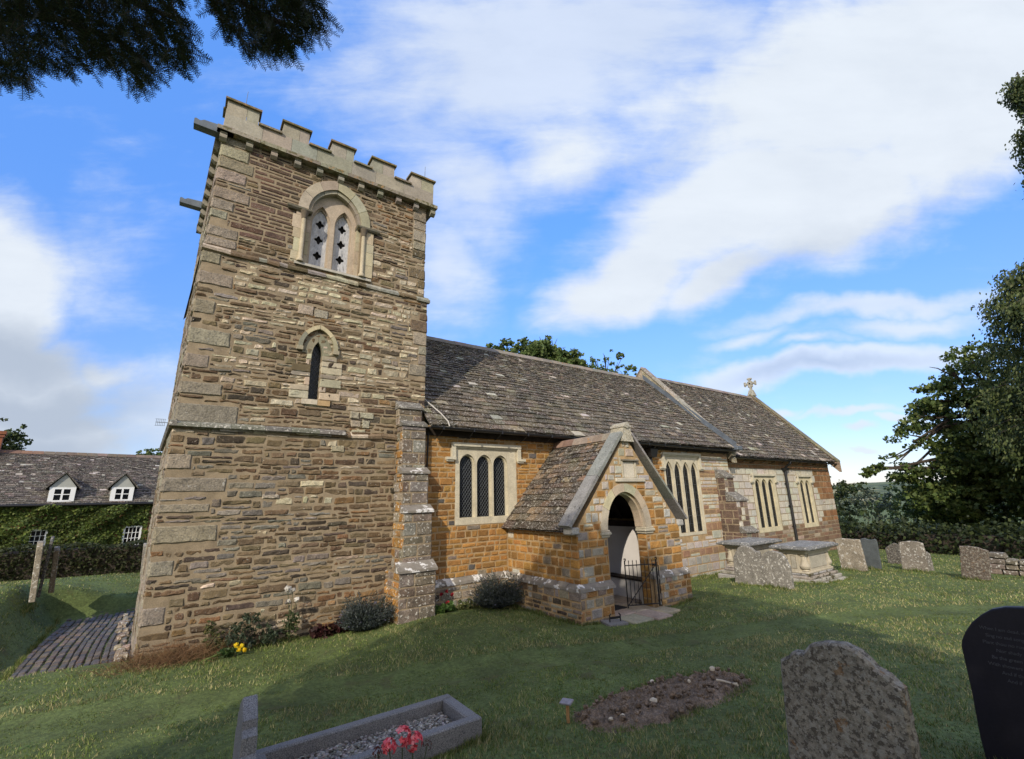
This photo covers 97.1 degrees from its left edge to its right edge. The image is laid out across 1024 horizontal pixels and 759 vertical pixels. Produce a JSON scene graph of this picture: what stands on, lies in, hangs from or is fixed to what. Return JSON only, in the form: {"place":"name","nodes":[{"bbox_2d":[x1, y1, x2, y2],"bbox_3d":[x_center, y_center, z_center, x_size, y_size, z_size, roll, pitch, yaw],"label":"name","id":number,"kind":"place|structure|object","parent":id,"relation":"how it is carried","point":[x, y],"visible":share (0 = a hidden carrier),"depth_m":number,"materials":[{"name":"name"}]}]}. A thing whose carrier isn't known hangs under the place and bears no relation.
{"place":"outdoors","nodes":[
{"label":"outdoors","id":0,"kind":"place"},
{"bbox_2d":[49,633,259,683],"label":"dry grass","id":1,"kind":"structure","parent":0,"point":[161,658],"depth_m":6.78,"materials":[{"name":"brown plant"}]},
{"bbox_2d":[0,505,1023,758],"bbox_3d":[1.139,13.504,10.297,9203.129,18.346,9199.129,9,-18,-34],"label":"ground","id":2,"kind":"structure","parent":0,"point":[84,603],"depth_m":6.07,"materials":[{"name":"green plant"}]},
{"bbox_2d":[0,418,33,450],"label":"garden tree","id":3,"kind":"object","parent":2,"relation":"on","point":[15,437],"visible":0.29,"depth_m":29.46,"materials":[{"name":"green plant"}]},
{"bbox_2d":[28,541,43,601],"bbox_3d":[-10.679,4.293,10.160,0.182,1.261,0.536,13,-20,-43],"label":"post","id":4,"kind":"object","parent":2,"relation":"on","point":[36,572],"visible":1,"depth_m":9.99,"materials":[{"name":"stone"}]},
{"bbox_2d":[36,536,54,597],"bbox_3d":[-10.854,4.333,10.530,0.084,1.302,0.523,12,-20,-43],"label":"headstone","id":5,"kind":"object","parent":2,"relation":"on","point":[45,567],"visible":0.98,"depth_m":10.35,"materials":[{"name":"grey stone"}]},
{"bbox_2d":[48,546,59,592],"bbox_3d":[-10.965,4.537,10.835,0.160,1.026,0.528,12,-20,-42],"label":"headstone","id":6,"kind":"object","parent":2,"relation":"on","point":[51,588],"visible":1,"depth_m":10.66,"materials":[{"name":"stone"}]},
{"bbox_2d":[6,608,134,680],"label":"brick path","id":7,"kind":"structure","parent":2,"relation":"on","point":[52,661],"depth_m":9.01,"materials":[{"name":"grey brick"}]},
{"bbox_2d":[0,539,146,581],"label":"hedge","id":8,"kind":"object","parent":2,"relation":"on","point":[87,558],"visible":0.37,"depth_m":15.80,"materials":[{"name":"green plant"}]},
{"bbox_2d":[0,431,160,549],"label":"cottage","id":9,"kind":"structure","parent":2,"relation":"on","point":[30,479],"depth_m":25.07,"materials":[{"name":"grey stone"}]},
{"bbox_2d":[21,529,47,548],"bbox_3d":[-24.140,8.060,22.861,0.860,0.940,0.090,13,-21,-43],"label":"window","id":10,"kind":"structure","parent":9,"relation":"in","point":[36,534],"depth_m":22.95,"materials":[{"name":"white paint"}]},
{"bbox_2d":[0,502,152,551],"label":"ivy","id":11,"kind":"object","parent":9,"relation":"attached to","point":[86,525],"visible":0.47,"depth_m":23.81,"materials":[{"name":"green plant"}]},
{"bbox_2d":[122,525,141,544],"bbox_3d":[-21.426,8.784,25.467,0.820,1.070,0.090,13,-21,-43],"label":"window","id":12,"kind":"structure","parent":9,"relation":"in","point":[136,531],"depth_m":25.50,"materials":[{"name":"white paint"}]},
{"bbox_2d":[113,613,131,661],"bbox_3d":[-7.956,5.178,9.272,0.260,0.471,6.105,10,-19,-38],"label":"path edging","id":13,"kind":"object","parent":2,"relation":"on","point":[124,622],"visible":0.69,"depth_m":9.25,"materials":[{"name":"stone"}]},
{"bbox_2d":[140,543,146,575],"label":"headstone","id":14,"kind":"object","parent":2,"relation":"on","point":[144,548],"visible":0.48,"depth_m":13.89,"materials":[{"name":"stone"}]},
{"bbox_2d":[136,448,161,455],"bbox_3d":[-27.253,8.978,32.899,3.534,7.985,1.342,9,-18,-34],"label":"garden tree","id":15,"kind":"object","parent":2,"relation":"on","point":[148,452],"visible":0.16,"depth_m":33.76,"materials":[{"name":"green plant"}]},
{"bbox_2d":[0,0,343,103],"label":"yew tree","id":16,"kind":"object","parent":2,"relation":"on","point":[92,38],"visible":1,"depth_m":2.03,"materials":[{"name":"green plant"}]},
{"bbox_2d":[202,620,229,651],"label":"weed","id":17,"kind":"object","parent":2,"relation":"on","point":[212,633],"visible":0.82,"depth_m":7.33,"materials":[{"name":"green plant"}]},
{"bbox_2d":[203,642,246,660],"bbox_3d":[-4.468,4.240,7.044,0.209,0.197,0.592,-15,-20,41],"label":"bouquet","id":18,"kind":"object","parent":2,"relation":"on","point":[227,652],"visible":0.99,"depth_m":7.07,"materials":[{"name":"green plant"}]},
{"bbox_2d":[232,694,257,758],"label":"headstone","id":19,"kind":"object","parent":2,"relation":"on","point":[245,740],"visible":1,"depth_m":3.45,"materials":[{"name":"grey stone"}]},
{"bbox_2d":[223,612,283,649],"bbox_3d":[-4.300,4.234,7.584,0.928,0.625,0.543,9,-18,-34],"label":"shrub","id":20,"kind":"object","parent":2,"relation":"on","point":[248,619],"visible":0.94,"depth_m":7.55,"materials":[{"name":"green plant"}]},
{"bbox_2d":[282,585,299,641],"bbox_3d":[-3.907,4.125,8.002,0.331,0.937,0.208,9,-18,-34],"label":"rose","id":21,"kind":"object","parent":2,"relation":"on","point":[293,618],"visible":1,"depth_m":7.98,"materials":[{"name":"green plant"}]},
{"bbox_2d":[308,619,347,638],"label":"coral bells","id":22,"kind":"object","parent":2,"relation":"on","point":[319,631],"visible":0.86,"depth_m":8.14,"materials":[{"name":"brown plant"}]},
{"bbox_2d":[333,588,398,630],"bbox_3d":[-2.720,4.308,8.548,1.278,0.798,1.049,9,-18,-34],"label":"lavender","id":23,"kind":"object","parent":2,"relation":"on","point":[358,617],"visible":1,"depth_m":8.35,"materials":[{"name":"green plant"}]},
{"bbox_2d":[256,694,481,758],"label":"grave kerb","id":24,"kind":"structure","parent":2,"relation":"on","point":[467,723],"depth_m":4.13,"materials":[{"name":"grey stone"}]},
{"bbox_2d":[293,711,453,758],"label":"gravel","id":25,"kind":"structure","parent":24,"relation":"on","point":[345,749],"depth_m":4.15,"materials":[{"name":"grey gravel"}]},
{"bbox_2d":[372,725,431,758],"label":"geranium","id":26,"kind":"object","parent":2,"relation":"on","point":[408,740],"visible":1,"depth_m":3.34,"materials":[{"name":"red plant"}]},
{"bbox_2d":[435,590,456,613],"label":"geranium","id":27,"kind":"object","parent":2,"relation":"on","point":[447,606],"visible":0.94,"depth_m":9.27,"materials":[{"name":"green plant"}]},
{"bbox_2d":[455,598,475,609],"bbox_3d":[-0.993,4.814,9.614,0.449,0.303,0.300,9,-18,-34],"label":"euphorbia","id":28,"kind":"object","parent":2,"relation":"on","point":[463,606],"visible":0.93,"depth_m":9.59,"materials":[{"name":"green plant"}]},
{"bbox_2d":[131,94,841,662],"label":"church","id":29,"kind":"structure","parent":2,"relation":"on","point":[341,424],"depth_m":9.94,"materials":[{"name":"stone"}]},
{"bbox_2d":[289,325,341,406],"bbox_3d":[-4.111,-0.292,9.538,0.996,1.729,0.290,9,-18,-34],"label":"lancet window","id":30,"kind":"structure","parent":29,"relation":"in","point":[310,392],"depth_m":9.51,"materials":[{"name":"stone"}]},
{"bbox_2d":[287,181,379,281],"bbox_3d":[-4.173,-3.508,10.557,2.040,2.369,0.545,9,-18,-34],"label":"belfry window","id":31,"kind":"structure","parent":29,"relation":"in","point":[334,227],"depth_m":10.59,"materials":[{"name":"stone"}]},
{"bbox_2d":[445,442,525,525],"bbox_3d":[-0.631,2.537,11.074,2.280,1.885,0.270,9,-18,-34],"label":"nave window","id":32,"kind":"structure","parent":29,"relation":"in","point":[485,474],"depth_m":11.06,"materials":[{"name":"stone"}]},
{"bbox_2d":[623,557,662,607],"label":"gate","id":33,"kind":"structure","parent":29,"relation":"attached to","point":[657,574],"depth_m":9.88,"materials":[{"name":"metal"}]},
{"bbox_2d":[659,452,706,536],"bbox_3d":[5.876,3.892,15.449,2.460,2.725,0.250,9,-18,-34],"label":"nave window","id":34,"kind":"structure","parent":29,"relation":"in","point":[681,470],"depth_m":15.56,"materials":[{"name":"stone"}]},
{"bbox_2d":[750,474,782,532],"bbox_3d":[10.645,5.129,18.892,2.280,2.325,0.215,9,-18,-34],"label":"chancel window","id":35,"kind":"structure","parent":29,"relation":"in","point":[764,487],"depth_m":18.89,"materials":[{"name":"stone"}]},
{"bbox_2d":[795,475,818,527],"bbox_3d":[13.709,5.624,20.998,1.780,2.325,0.215,9,-18,-34],"label":"chancel window","id":36,"kind":"structure","parent":29,"relation":"in","point":[804,482],"depth_m":21.03,"materials":[{"name":"stone"}]},
{"bbox_2d":[468,566,527,608],"bbox_3d":[-0.389,4.660,10.110,1.586,0.875,1.242,9,-18,-34],"label":"lavender","id":37,"kind":"object","parent":2,"relation":"on","point":[495,596],"visible":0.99,"depth_m":9.85,"materials":[{"name":"green plant"}]},
{"bbox_2d":[485,335,596,368],"bbox_3d":[2.076,4.359,35.003,10.567,15.748,8.156,1,-15,-9],"label":"maple tree","id":38,"kind":"object","parent":2,"relation":"on","point":[543,349],"visible":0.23,"depth_m":34.73,"materials":[{"name":"green plant"}]},
{"bbox_2d":[559,698,573,722],"bbox_3d":[0.539,3.270,4.431,0.068,0.264,0.143,11,-20,-40],"label":"grave marker","id":39,"kind":"object","parent":2,"relation":"on","point":[567,702],"visible":0.79,"depth_m":4.43,"materials":[{"name":"brown wood"}]},
{"bbox_2d":[588,349,636,374],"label":"maple tree","id":40,"kind":"object","parent":2,"relation":"on","point":[617,367],"visible":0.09,"depth_m":40.31,"materials":[{"name":"green plant"}]},
{"bbox_2d":[601,613,628,626],"bbox_3d":[1.993,4.645,8.769,0.421,0.212,0.340,4,-16,-18],"label":"boot scraper","id":41,"kind":"object","parent":2,"relation":"on","point":[614,621],"visible":0.97,"depth_m":8.72,"materials":[{"name":"grey stone"}]},
{"bbox_2d":[614,595,679,623],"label":"flagstone path","id":42,"kind":"structure","parent":2,"relation":"on","point":[636,614],"depth_m":9.50,"materials":[{"name":"grey stone"}]},
{"bbox_2d":[614,604,626,610],"bbox_3d":[2.143,4.979,9.855,0.612,0.020,0.442,10,-19,-38],"label":"doormat","id":43,"kind":"object","parent":42,"relation":"on","point":[618,607],"visible":0.3,"depth_m":9.84,"materials":[{"name":"rubber"}]},
{"bbox_2d":[716,537,781,577],"bbox_3d":[7.123,5.352,13.420,1.984,1.128,1.118,9,-18,-34],"label":"chest tomb","id":44,"kind":"object","parent":2,"relation":"on","point":[761,545],"visible":0.4,"depth_m":13.18,"materials":[{"name":"stone"}]},
{"bbox_2d":[733,545,794,589],"bbox_3d":[6.026,4.627,10.928,0.120,1.122,1.382,9,-18,-34],"label":"headstone","id":45,"kind":"object","parent":2,"relation":"on","point":[752,566],"visible":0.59,"depth_m":10.87,"materials":[{"name":"stone"}]},
{"bbox_2d":[768,540,847,582],"bbox_3d":[7.917,4.986,12.127,1.936,1.118,1.085,9,-18,-34],"label":"chest tomb","id":46,"kind":"object","parent":2,"relation":"on","point":[809,560],"visible":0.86,"depth_m":11.78,"materials":[{"name":"stone"}]},
{"bbox_2d":[781,640,921,758],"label":"headstone","id":47,"kind":"object","parent":2,"relation":"on","point":[844,700],"visible":1,"depth_m":2.80,"materials":[{"name":"grey stone"}]},
{"bbox_2d":[835,538,867,571],"bbox_3d":[10.210,5.345,13.596,0.141,1.069,0.702,9,-18,-34],"label":"headstone","id":48,"kind":"object","parent":2,"relation":"on","point":[850,553],"visible":0.75,"depth_m":13.57,"materials":[{"name":"stone"}]},
{"bbox_2d":[830,476,874,522],"bbox_3d":[21.536,8.842,31.519,5.921,5.882,5.210,-3,-15,7],"label":"shrub","id":49,"kind":"object","parent":2,"relation":"on","point":[842,486],"visible":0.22,"depth_m":30.72,"materials":[{"name":"green plant"}]},
{"bbox_2d":[834,487,899,523],"bbox_3d":[22.994,9.054,29.131,3.389,4.170,2.862,-11,-17,31],"label":"shrub","id":50,"kind":"object","parent":2,"relation":"on","point":[869,493],"visible":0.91,"depth_m":29.20,"materials":[{"name":"green plant"}]},
{"bbox_2d":[860,538,881,568],"bbox_3d":[10.966,5.407,13.844,0.070,1.044,0.512,9,-18,-34],"label":"headstone","id":51,"kind":"object","parent":2,"relation":"on","point":[870,548],"visible":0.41,"depth_m":13.80,"materials":[{"name":"grey stone"}]},
{"bbox_2d":[885,543,901,563],"bbox_3d":[13.151,6.023,15.526,0.090,0.801,0.490,9,-18,-34],"label":"headstone","id":52,"kind":"object","parent":2,"relation":"on","point":[893,553],"visible":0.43,"depth_m":15.53,"materials":[{"name":"grey stone"}]},
{"bbox_2d":[874,471,934,528],"bbox_3d":[25.802,8.484,28.927,3.570,5.432,4.732,-7,-16,19],"label":"shrub","id":53,"kind":"object","parent":2,"relation":"on","point":[897,507],"visible":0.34,"depth_m":29.19,"materials":[{"name":"green plant"}]},
{"bbox_2d":[898,541,929,572],"bbox_3d":[11.906,5.329,13.413,0.100,1.031,0.642,9,-18,-34],"label":"headstone","id":54,"kind":"object","parent":2,"relation":"on","point":[912,554],"visible":0.68,"depth_m":13.39,"materials":[{"name":"stone"}]},
{"bbox_2d":[834,490,1017,528],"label":"wood","id":55,"kind":"object","parent":2,"relation":"on","point":[860,514],"visible":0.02,"depth_m":54.05,"materials":[{"name":"green plant"}]},
{"bbox_2d":[926,552,934,570],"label":"headstone","id":56,"kind":"object","parent":2,"relation":"on","point":[930,562],"visible":0.4,"depth_m":13.59,"materials":[{"name":"stone"}]},
{"bbox_2d":[839,514,1023,558],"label":"hedge","id":57,"kind":"object","parent":2,"relation":"on","point":[1008,540],"visible":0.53,"depth_m":20.01,"materials":[{"name":"green plant"}]},
{"bbox_2d":[858,337,1023,532],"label":"lime tree","id":58,"kind":"object","parent":2,"relation":"on","point":[974,482],"visible":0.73,"depth_m":25.71,"materials":[{"name":"green plant"}]},
{"bbox_2d":[906,498,1018,529],"bbox_3d":[28.626,8.318,25.979,5.526,4.976,9.466,9,-18,-34],"label":"shrub","id":59,"kind":"object","parent":2,"relation":"on","point":[935,518],"visible":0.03,"depth_m":27.12,"materials":[{"name":"green plant"}]},
{"bbox_2d":[959,546,991,580],"bbox_3d":[12.023,4.852,11.751,0.100,1.001,0.667,9,-18,-34],"label":"headstone","id":60,"kind":"object","parent":2,"relation":"on","point":[975,561],"visible":0.71,"depth_m":11.72,"materials":[{"name":"grey stone"}]},
{"bbox_2d":[954,70,1023,509],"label":"weeping tree","id":61,"kind":"object","parent":2,"relation":"on","point":[1008,308],"visible":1,"depth_m":21.66,"materials":[{"name":"green plant"}]},
{"bbox_2d":[962,606,1023,758],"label":"headstone","id":62,"kind":"object","parent":2,"relation":"on","point":[993,645],"visible":1,"depth_m":2.95,"materials":[{"name":"black stone"}]},
{"bbox_2d":[989,552,1023,575],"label":"stone wall","id":63,"kind":"structure","parent":2,"relation":"on","point":[1000,563],"depth_m":12.62,"materials":[{"name":"grey stone"}]},
{"bbox_2d":[0,0,1023,484],"label":"sky","id":64,"kind":"structure","parent":0,"point":[813,202],"materials":[{"name":"blue"}]},
{"bbox_2d":[572,667,755,732],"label":"grave soil","id":65,"kind":"structure","parent":0,"point":[673,695],"depth_m":4.62,"materials":[{"name":"brown soil"}]},
{"bbox_2d":[649,697,656,702],"bbox_3d":[1.430,3.256,4.579,0.071,0.053,0.101,-12,-18,35],"label":"stone","id":66,"kind":"object","parent":65,"relation":"on","point":[653,699],"visible":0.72,"depth_m":4.57,"materials":[{"name":"stone"}]},
{"bbox_2d":[716,679,738,685],"bbox_3d":[2.358,3.303,4.938,0.055,0.064,0.290,5,-16,-22],"label":"stick","id":67,"kind":"object","parent":65,"relation":"on","point":[735,684],"visible":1,"depth_m":4.93,"materials":[{"name":"wood"}]},
{"bbox_2d":[832,481,939,504],"bbox_3d":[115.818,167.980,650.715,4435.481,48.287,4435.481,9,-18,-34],"label":"hills","id":68,"kind":"structure","parent":0,"point":[878,486],"depth_m":958.95,"materials":[{"name":"green plant"}]}
]}

